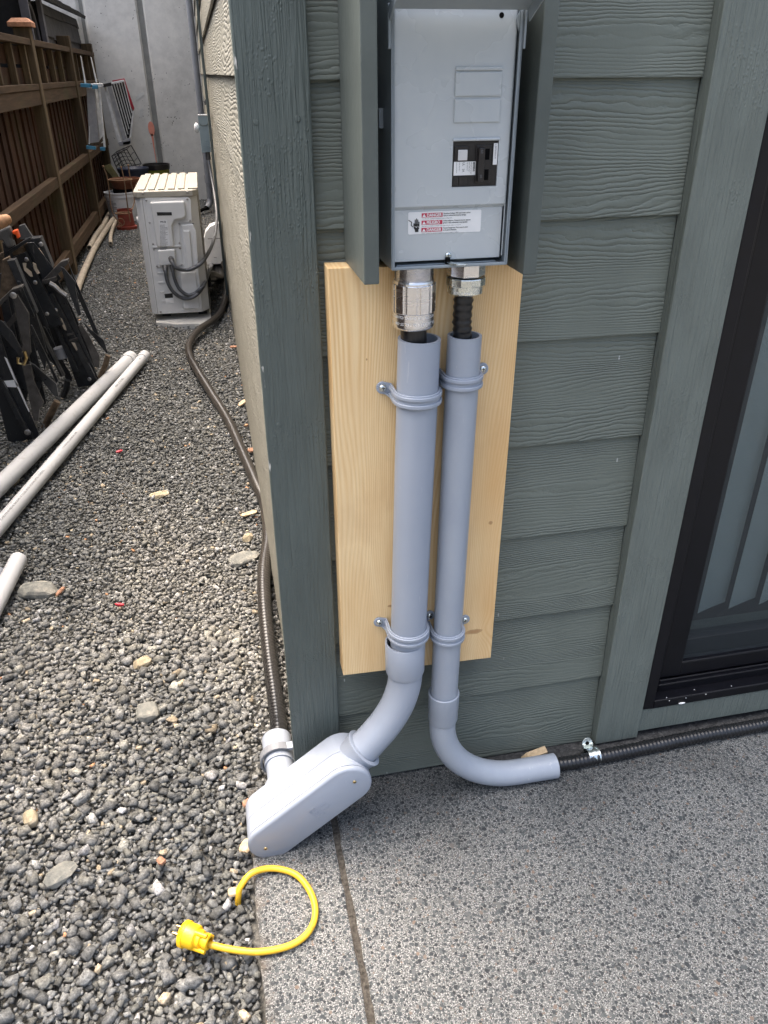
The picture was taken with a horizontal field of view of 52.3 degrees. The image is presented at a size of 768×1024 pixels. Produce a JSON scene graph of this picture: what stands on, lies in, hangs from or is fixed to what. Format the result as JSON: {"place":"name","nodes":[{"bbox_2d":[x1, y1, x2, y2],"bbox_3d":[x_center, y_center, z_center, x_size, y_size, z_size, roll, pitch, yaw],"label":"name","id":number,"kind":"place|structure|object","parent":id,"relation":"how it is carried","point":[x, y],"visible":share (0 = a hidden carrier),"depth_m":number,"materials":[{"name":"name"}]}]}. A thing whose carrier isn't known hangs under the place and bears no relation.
{"place":"outdoors","nodes":[
{"label":"outdoors","id":0,"kind":"place"},
{"bbox_2d":[0,199,291,1023],"bbox_3d":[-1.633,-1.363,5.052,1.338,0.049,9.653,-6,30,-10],"label":"gravel","id":1,"kind":"structure","parent":0,"point":[41,975],"depth_m":1.86,"materials":[{"name":"grey gravel"}]},
{"bbox_2d":[0,552,26,615],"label":"pvc pipe","id":2,"kind":"object","parent":1,"relation":"on","point":[11,572],"visible":1,"depth_m":2.21,"materials":[{"name":"white plastic"}]},
{"bbox_2d":[0,256,59,442],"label":"folded workbench","id":3,"kind":"object","parent":1,"relation":"on","point":[23,375],"visible":1,"depth_m":3.05,"materials":[{"name":"black metal"}]},
{"bbox_2d":[0,214,11,228],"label":"wooden handle","id":4,"kind":"object","parent":3,"relation":"on","point":[5,220],"visible":1,"depth_m":3.01,"materials":[{"name":"brown wood"}]},
{"bbox_2d":[23,809,37,827],"bbox_3d":[-0.695,0.603,1.537,0.028,0.024,0.039,-12,31,-20],"label":"rock","id":5,"kind":"object","parent":1,"relation":"on","point":[30,817],"visible":0.98,"depth_m":1.53,"materials":[{"name":"beige stone"}]},
{"bbox_2d":[17,580,57,599],"bbox_3d":[-0.982,0.223,2.220,0.109,0.041,0.069,-1,29,0],"label":"rock","id":6,"kind":"object","parent":1,"relation":"on","point":[34,590],"visible":0.97,"depth_m":2.20,"materials":[{"name":"grey stone"}]},
{"bbox_2d":[0,0,85,69],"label":"garden shed","id":7,"kind":"structure","parent":1,"relation":"on","point":[51,24],"depth_m":6.04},
{"bbox_2d":[0,0,37,67],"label":"shed door","id":8,"kind":"structure","parent":7,"relation":"in","point":[9,9],"depth_m":5.57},
{"bbox_2d":[0,18,112,320],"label":"fence","id":9,"kind":"object","parent":1,"relation":"on","point":[53,184],"visible":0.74,"depth_m":5.40,"materials":[{"name":"brown wood"}]},
{"bbox_2d":[80,56,105,150],"bbox_3d":[-2.505,-3.513,6.731,0.221,0.722,0.152,-6,30,-10],"label":"step ladder","id":10,"kind":"object","parent":9,"relation":"hanging from","point":[95,123],"visible":1,"depth_m":6.76,"materials":[{"name":"metal"}]},
{"bbox_2d":[2,224,110,397],"bbox_3d":[-1.435,-0.896,3.478,0.324,0.728,0.494,-18,34,-29],"label":"folded workbench","id":11,"kind":"object","parent":1,"relation":"on","point":[66,336],"visible":0.91,"depth_m":3.42,"materials":[{"name":"black paint"}]},
{"bbox_2d":[0,251,3,272],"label":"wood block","id":12,"kind":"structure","parent":11,"relation":"attached to","point":[1,256],"depth_m":3.49,"materials":[{"name":"brown wood"}]},
{"bbox_2d":[0,226,31,255],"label":"bar clamp","id":13,"kind":"object","parent":11,"relation":"on","point":[6,233],"visible":0.98,"depth_m":3.18,"materials":[{"name":"grey metal"}]},
{"bbox_2d":[56,587,64,595],"bbox_3d":[-0.910,0.223,2.196,0.012,0.010,0.043,5,30,10],"label":"wood chip","id":14,"kind":"object","parent":1,"relation":"on","point":[60,590],"visible":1,"depth_m":2.19,"materials":[{"name":"brown wood"}]},
{"bbox_2d":[43,861,78,889],"bbox_3d":[-0.591,0.663,1.430,0.062,0.026,0.038,-23,36,-34],"label":"rock","id":15,"kind":"object","parent":1,"relation":"on","point":[57,876],"visible":1,"depth_m":1.42,"materials":[{"name":"grey stone"}]},
{"bbox_2d":[0,351,136,497],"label":"pvc pipe","id":16,"kind":"object","parent":1,"relation":"on","point":[19,466],"visible":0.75,"depth_m":3.11,"materials":[{"name":"white plastic"}]},
{"bbox_2d":[0,350,149,536],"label":"pvc pipe","id":17,"kind":"object","parent":1,"relation":"on","point":[13,509],"visible":1,"depth_m":2.96,"materials":[{"name":"white plastic"}]},
{"bbox_2d":[76,216,114,290],"bbox_3d":[-2.372,-2.188,6.462,0.080,0.045,3.140,-6,30,-11],"label":"tan pipe","id":18,"kind":"object","parent":1,"relation":"on","point":[89,258],"visible":0.84,"depth_m":6.16,"materials":[{"name":"plastic"}]},
{"bbox_2d":[87,212,109,250],"bbox_3d":[-2.623,-2.615,7.224,0.055,0.043,1.846,-6,30,-10],"label":"tan pipe","id":19,"kind":"object","parent":1,"relation":"on","point":[96,234],"visible":0.88,"depth_m":7.02,"materials":[{"name":"plastic"}]},
{"bbox_2d":[109,219,116,244],"bbox_3d":[-2.473,-2.556,7.117,0.047,0.032,1.211,-8,30,-13],"label":"tan pipe","id":20,"kind":"object","parent":1,"relation":"on","point":[112,231],"visible":0.98,"depth_m":7.03,"materials":[{"name":"plastic"}]},
{"bbox_2d":[102,164,134,227],"bbox_3d":[-2.414,-2.904,7.184,0.240,0.533,0.166,-6,30,-10],"label":"wire stand","id":21,"kind":"object","parent":1,"relation":"on","point":[124,180],"visible":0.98,"depth_m":7.17,"materials":[{"name":"brown metal"}]},
{"bbox_2d":[104,190,137,220],"bbox_3d":[-2.614,-3.053,7.813,0.316,0.285,0.316,-6,30,-10],"label":"bucket","id":22,"kind":"object","parent":1,"relation":"on","point":[118,200],"visible":0.49,"depth_m":7.68,"materials":[{"name":"white plastic"}]},
{"bbox_2d":[109,177,139,192],"bbox_3d":[-2.577,-3.241,7.799,0.296,0.164,0.296,-6,30,-10],"label":"planter","id":23,"kind":"object","parent":22,"relation":"on","point":[118,187],"visible":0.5,"depth_m":7.71,"materials":[{"name":"ceramic"}]},
{"bbox_2d":[31,0,212,199],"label":"retaining wall","id":24,"kind":"structure","parent":1,"relation":"on","point":[142,48],"depth_m":8.41,"materials":[{"name":"concrete"}]},
{"bbox_2d":[117,208,137,231],"bbox_3d":[-2.451,-2.777,7.421,0.190,0.188,0.190,-6,30,-10],"label":"plastic tub","id":25,"kind":"object","parent":1,"relation":"on","point":[129,225],"visible":0.87,"depth_m":7.38,"materials":[{"name":"red plastic"}]},
{"bbox_2d":[117,166,148,176],"bbox_3d":[-2.604,-3.381,8.218,0.316,0.441,0.316,-6,30,-10],"label":"planter","id":26,"kind":"object","parent":1,"relation":"on","point":[137,171],"visible":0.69,"depth_m":8.03,"materials":[{"name":"blue plastic"}]},
{"bbox_2d":[104,164,118,177],"bbox_3d":[-2.775,-3.472,7.967,0.140,0.144,0.030,-6,30,-10],"label":"wood offcut","id":27,"kind":"object","parent":26,"relation":"on","point":[109,168],"visible":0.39,"depth_m":7.95,"materials":[{"name":"wood"}]},
{"bbox_2d":[111,145,141,172],"bbox_3d":[-2.749,-3.772,8.344,0.279,0.250,0.260,-6,30,-10],"label":"wire basket","id":28,"kind":"object","parent":26,"relation":"on","point":[119,157],"visible":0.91,"depth_m":8.25,"materials":[{"name":"black metal"}]},
{"bbox_2d":[103,78,133,145],"bbox_3d":[-2.734,-4.156,8.132,0.272,0.623,0.191,-6,30,-10],"label":"drying rack","id":29,"kind":"object","parent":28,"relation":"on","point":[122,103],"visible":1,"depth_m":8.15,"materials":[{"name":"metal"}]},
{"bbox_2d":[133,655,151,669],"bbox_3d":[-0.600,0.375,1.942,0.031,0.026,0.047,25,38,37],"label":"rock","id":30,"kind":"object","parent":1,"relation":"on","point":[145,661],"visible":0.86,"depth_m":1.93,"materials":[{"name":"beige stone"}]},
{"bbox_2d":[135,701,159,723],"bbox_3d":[-0.543,0.459,1.797,0.054,0.032,0.063,-9,31,-15],"label":"rock","id":31,"kind":"object","parent":1,"relation":"on","point":[148,712],"visible":1,"depth_m":1.78,"materials":[{"name":"grey stone"}]},
{"bbox_2d":[142,162,169,174],"bbox_3d":[-2.439,-3.528,8.469,0.284,0.450,0.284,-6,30,-10],"label":"bucket","id":32,"kind":"object","parent":1,"relation":"on","point":[160,167],"visible":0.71,"depth_m":8.29,"materials":[{"name":"black plastic"}]},
{"bbox_2d":[149,490,168,500],"bbox_3d":[-0.783,-0.058,2.717,0.071,0.023,0.042,-16,33,-25],"label":"rock","id":33,"kind":"object","parent":1,"relation":"on","point":[161,494],"visible":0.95,"depth_m":2.71,"materials":[{"name":"beige stone"}]},
{"bbox_2d":[156,856,165,865],"bbox_3d":[-0.412,0.644,1.442,0.018,0.010,0.015,21,36,33],"label":"wood chip","id":34,"kind":"object","parent":1,"relation":"on","point":[161,860],"visible":1,"depth_m":1.44,"materials":[{"name":"wood"}]},
{"bbox_2d":[156,288,211,328],"bbox_3d":[-1.270,-1.289,4.955,0.342,0.062,1.024,-6,30,-10],"label":"concrete pad","id":35,"kind":"object","parent":1,"relation":"on","point":[191,320],"visible":0.27,"depth_m":4.62,"materials":[{"name":"grey concrete"}]},
{"bbox_2d":[133,172,209,315],"bbox_3d":[-1.280,-1.632,4.795,0.353,0.744,0.857,-6,30,-10],"label":"air conditioner","id":36,"kind":"object","parent":35,"relation":"on","point":[169,220],"visible":0.98,"depth_m":4.42,"materials":[{"name":"beige metal"}]},
{"bbox_2d":[162,263,211,299],"bbox_3d":[-1.155,-1.592,5.043,0.220,0.278,1.304,0,29,0],"label":"electrical whip","id":37,"kind":"object","parent":36,"relation":"attached to","point":[171,289],"visible":0.94,"depth_m":4.52,"materials":[{"name":"grey plastic"}]},
{"bbox_2d":[170,263,213,296],"bbox_3d":[-1.150,-1.600,5.064,0.180,0.280,1.307,-1,29,-1],"label":"electrical whip","id":38,"kind":"object","parent":36,"relation":"attached to","point":[199,289],"visible":0.83,"depth_m":4.51,"materials":[{"name":"grey plastic"}]},
{"bbox_2d":[168,160,217,271],"bbox_3d":[-1.160,-1.962,5.069,0.191,0.434,1.745,-1,29,-2],"label":"electrical whip","id":39,"kind":"object","parent":36,"relation":"attached to","point":[189,269],"visible":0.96,"depth_m":5.01,"materials":[{"name":"grey plastic"}]},
{"bbox_2d":[208,264,223,286],"bbox_3d":[-1.167,-1.659,5.384,0.113,0.174,0.835,-5,30,-9],"label":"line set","id":40,"kind":"object","parent":36,"relation":"attached to","point":[216,273],"visible":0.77,"depth_m":5.24,"materials":[{"name":"black rubber"}]},
{"bbox_2d":[228,887,236,896],"bbox_3d":[-0.268,0.674,1.387,0.018,0.010,0.018,-6,30,-10],"label":"chip","id":41,"kind":"object","parent":1,"relation":"on","point":[231,891],"visible":1,"depth_m":1.38,"materials":[{"name":"white stone"}]},
{"bbox_2d":[228,551,258,567],"bbox_3d":[-0.424,0.141,2.369,0.098,0.027,0.065,-19,34,-30],"label":"rock","id":42,"kind":"object","parent":1,"relation":"on","point":[241,559],"visible":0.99,"depth_m":2.35,"materials":[{"name":"grey stone"}]},
{"bbox_2d":[239,838,249,852],"bbox_3d":[-0.259,0.628,1.469,0.024,0.010,0.031,11,31,20],"label":"wood chip","id":43,"kind":"object","parent":1,"relation":"on","point":[243,847],"visible":0.64,"depth_m":1.46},
{"bbox_2d":[242,798,247,807],"bbox_3d":[-0.269,0.579,1.557,0.028,0.010,0.020,-23,36,-34],"label":"wood chip","id":44,"kind":"object","parent":1,"relation":"on","point":[244,803],"visible":0.32,"depth_m":1.55,"materials":[{"name":"wood"}]},
{"bbox_2d":[172,865,318,955],"bbox_3d":[-0.219,0.700,1.323,0.231,0.067,0.165,-26,38,-37],"label":"cord pigtail","id":45,"kind":"object","parent":1,"relation":"on","point":[193,936],"visible":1,"depth_m":1.28,"materials":[{"name":"yellow plastic"}]},
{"bbox_2d":[242,533,252,541],"bbox_3d":[-0.429,0.082,2.466,0.027,0.023,0.043,10,31,18],"label":"rock","id":46,"kind":"object","parent":1,"relation":"on","point":[247,537],"visible":1,"depth_m":2.46,"materials":[{"name":"beige stone"}]},
{"bbox_2d":[241,510,256,516],"bbox_3d":[-0.445,0.004,2.579,0.059,0.009,0.023,-19,34,-30],"label":"wood chip","id":47,"kind":"object","parent":1,"relation":"on","point":[249,513],"visible":1,"depth_m":2.57,"materials":[{"name":"beige wood"}]},
{"bbox_2d":[185,261,426,730],"bbox_3d":[-0.728,-1.010,3.409,0.361,0.971,5.092,-7,30,-12],"label":"armored cable","id":48,"kind":"object","parent":1,"relation":"on","point":[276,708],"visible":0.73,"depth_m":2.16,"materials":[{"name":"black metal"}]},
{"bbox_2d":[193,0,767,776],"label":"house","id":49,"kind":"structure","parent":1,"relation":"on","point":[643,314],"depth_m":1.27,"materials":[{"name":"green"}]},
{"bbox_2d":[186,0,212,211],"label":"riser pipe","id":50,"kind":"object","parent":49,"relation":"attached to","point":[195,61],"visible":0.9,"depth_m":7.67,"materials":[{"name":"grey plastic"}]},
{"bbox_2d":[194,99,210,159],"bbox_3d":[-1.314,-2.789,5.684,0.118,0.403,0.209,-1,29,-1],"label":"disconnect box","id":51,"kind":"object","parent":49,"relation":"attached to","point":[202,127],"visible":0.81,"depth_m":5.63,"materials":[{"name":"grey metal"}]},
{"bbox_2d":[199,126,210,152],"bbox_3d":[-1.290,-2.691,5.640,0.067,0.177,0.004,-6,30,-10],"label":"box door","id":52,"kind":"structure","parent":51,"relation":"in","point":[204,130],"depth_m":5.63,"materials":[{"name":"grey metal"}]},
{"bbox_2d":[204,222,221,263],"bbox_3d":[-1.242,-1.961,5.665,0.126,0.294,0.122,-6,30,-10],"label":"line cover","id":53,"kind":"object","parent":49,"relation":"attached to","point":[215,256],"visible":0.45,"depth_m":5.63,"materials":[{"name":"white plastic"}]},
{"bbox_2d":[338,0,378,284],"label":"shroud board","id":54,"kind":"object","parent":49,"relation":"attached to","point":[357,26],"visible":1,"depth_m":0.92,"materials":[{"name":"grey wood"}]},
{"bbox_2d":[324,261,522,674],"bbox_3d":[0.059,-0.038,1.270,0.281,0.722,0.038,-6,30,-10],"label":"backing board","id":55,"kind":"object","parent":49,"relation":"attached to","point":[363,333],"visible":0.69,"depth_m":1.21,"materials":[{"name":"brown wood"}]},
{"bbox_2d":[374,610,433,647],"bbox_3d":[0.042,0.204,1.339,0.109,0.025,0.067,-6,30,-10],"label":"conduit strap","id":56,"kind":"object","parent":55,"relation":"attached to","point":[406,642],"visible":0.87,"depth_m":1.32,"materials":[{"name":"grey plastic"}]},
{"bbox_2d":[246,333,440,856],"bbox_3d":[-0.103,0.158,1.346,0.353,0.946,0.252,-6,30,-10],"label":"conduit run","id":57,"kind":"object","parent":56,"relation":"attached to","point":[290,803],"visible":0.96,"depth_m":1.37,"materials":[{"name":"grey plastic"}]},
{"bbox_2d":[260,741,292,773],"bbox_3d":[-0.210,0.499,1.595,0.087,0.087,0.022,-6,30,-10],"label":"conduit strap","id":58,"kind":"object","parent":57,"relation":"attached to","point":[271,747],"visible":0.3,"depth_m":1.58,"materials":[{"name":"grey plastic"}]},
{"bbox_2d":[376,381,443,410],"bbox_3d":[0.049,-0.170,1.131,0.109,0.025,0.067,-6,30,-10],"label":"conduit strap","id":59,"kind":"object","parent":55,"relation":"attached to","point":[415,403],"visible":0.76,"depth_m":1.11,"materials":[{"name":"grey plastic"}]},
{"bbox_2d":[428,615,469,646],"bbox_3d":[0.112,0.211,1.367,0.095,0.025,0.056,-6,30,-10],"label":"conduit strap","id":60,"kind":"object","parent":55,"relation":"attached to","point":[443,641],"visible":0.74,"depth_m":1.35,"materials":[{"name":"grey plastic"}]},
{"bbox_2d":[439,362,487,392],"bbox_3d":[0.115,-0.195,1.140,0.095,0.025,0.056,-6,30,-10],"label":"conduit strap","id":61,"kind":"object","parent":55,"relation":"attached to","point":[458,385],"visible":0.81,"depth_m":1.12,"materials":[{"name":"grey plastic"}]},
{"bbox_2d":[428,331,559,785],"bbox_3d":[0.214,0.144,1.357,0.271,0.933,0.058,-6,30,-10],"label":"conduit run","id":62,"kind":"object","parent":55,"relation":"attached to","point":[463,358],"visible":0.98,"depth_m":1.30,"materials":[{"name":"grey plastic"}]},
{"bbox_2d":[377,0,543,270],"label":"breaker box","id":63,"kind":"object","parent":49,"relation":"attached to","point":[448,73],"visible":1,"depth_m":0.94,"materials":[{"name":"metal"}]},
{"bbox_2d":[392,269,435,331],"bbox_3d":[0.040,-0.294,1.062,0.059,0.083,0.059,-6,30,-10],"label":"cable connector","id":64,"kind":"object","parent":63,"relation":"attached to","point":[413,299],"visible":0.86,"depth_m":1.04,"materials":[{"name":"silver metal"}]},
{"bbox_2d":[506,0,559,274],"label":"shroud board","id":65,"kind":"object","parent":49,"relation":"attached to","point":[536,79],"visible":0.54,"depth_m":0.96,"materials":[{"name":"grey wood"}]},
{"bbox_2d":[452,296,767,770],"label":"armored cable","id":66,"kind":"object","parent":49,"relation":"attached to","point":[462,316],"visible":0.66,"depth_m":1.63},
{"bbox_2d":[446,266,485,296],"bbox_3d":[0.112,-0.321,1.067,0.054,0.044,0.054,-6,30,-10],"label":"cable connector","id":67,"kind":"object","parent":66,"relation":"attached to","point":[465,281],"visible":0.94,"depth_m":1.05,"materials":[{"name":"silver metal"}]},
{"bbox_2d":[582,737,601,764],"bbox_3d":[0.431,0.500,1.626,0.029,0.046,0.041,-6,30,-10],"label":"cable clip","id":68,"kind":"object","parent":66,"relation":"attached to","point":[587,744],"visible":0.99,"depth_m":1.63,"materials":[{"name":"metal"}]},
{"bbox_2d":[643,114,767,709],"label":"sliding door","id":69,"kind":"structure","parent":49,"relation":"in","point":[717,657],"depth_m":1.49,"materials":[{"name":"black metal"}]},
{"bbox_2d":[698,318,767,611],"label":"vertical blind","id":70,"kind":"object","parent":49,"relation":"hanging from","point":[761,386],"visible":0.34,"depth_m":1.68,"materials":[{"name":"white plastic"}]},
{"bbox_2d":[247,731,767,1023],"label":"patio","id":71,"kind":"structure","parent":0,"point":[632,890],"depth_m":1.36,"materials":[{"name":"grey concrete"}]},
{"bbox_2d":[330,816,375,1023],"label":"patio joint dirt","id":72,"kind":"structure","parent":71,"relation":"on","point":[369,1010],"depth_m":1.33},
{"bbox_2d":[484,709,767,759],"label":"patio stain","id":73,"kind":"object","parent":71,"relation":"on","point":[568,749],"depth_m":1.70,"materials":[{"name":"concrete"}]},
{"bbox_2d":[521,746,547,757],"bbox_3d":[0.316,0.506,1.632,0.053,0.026,0.024,-6,30,-10],"label":"wood shim","id":74,"kind":"object","parent":73,"relation":"on","point":[542,750],"visible":0.59,"depth_m":1.63,"materials":[{"name":"beige wood"}]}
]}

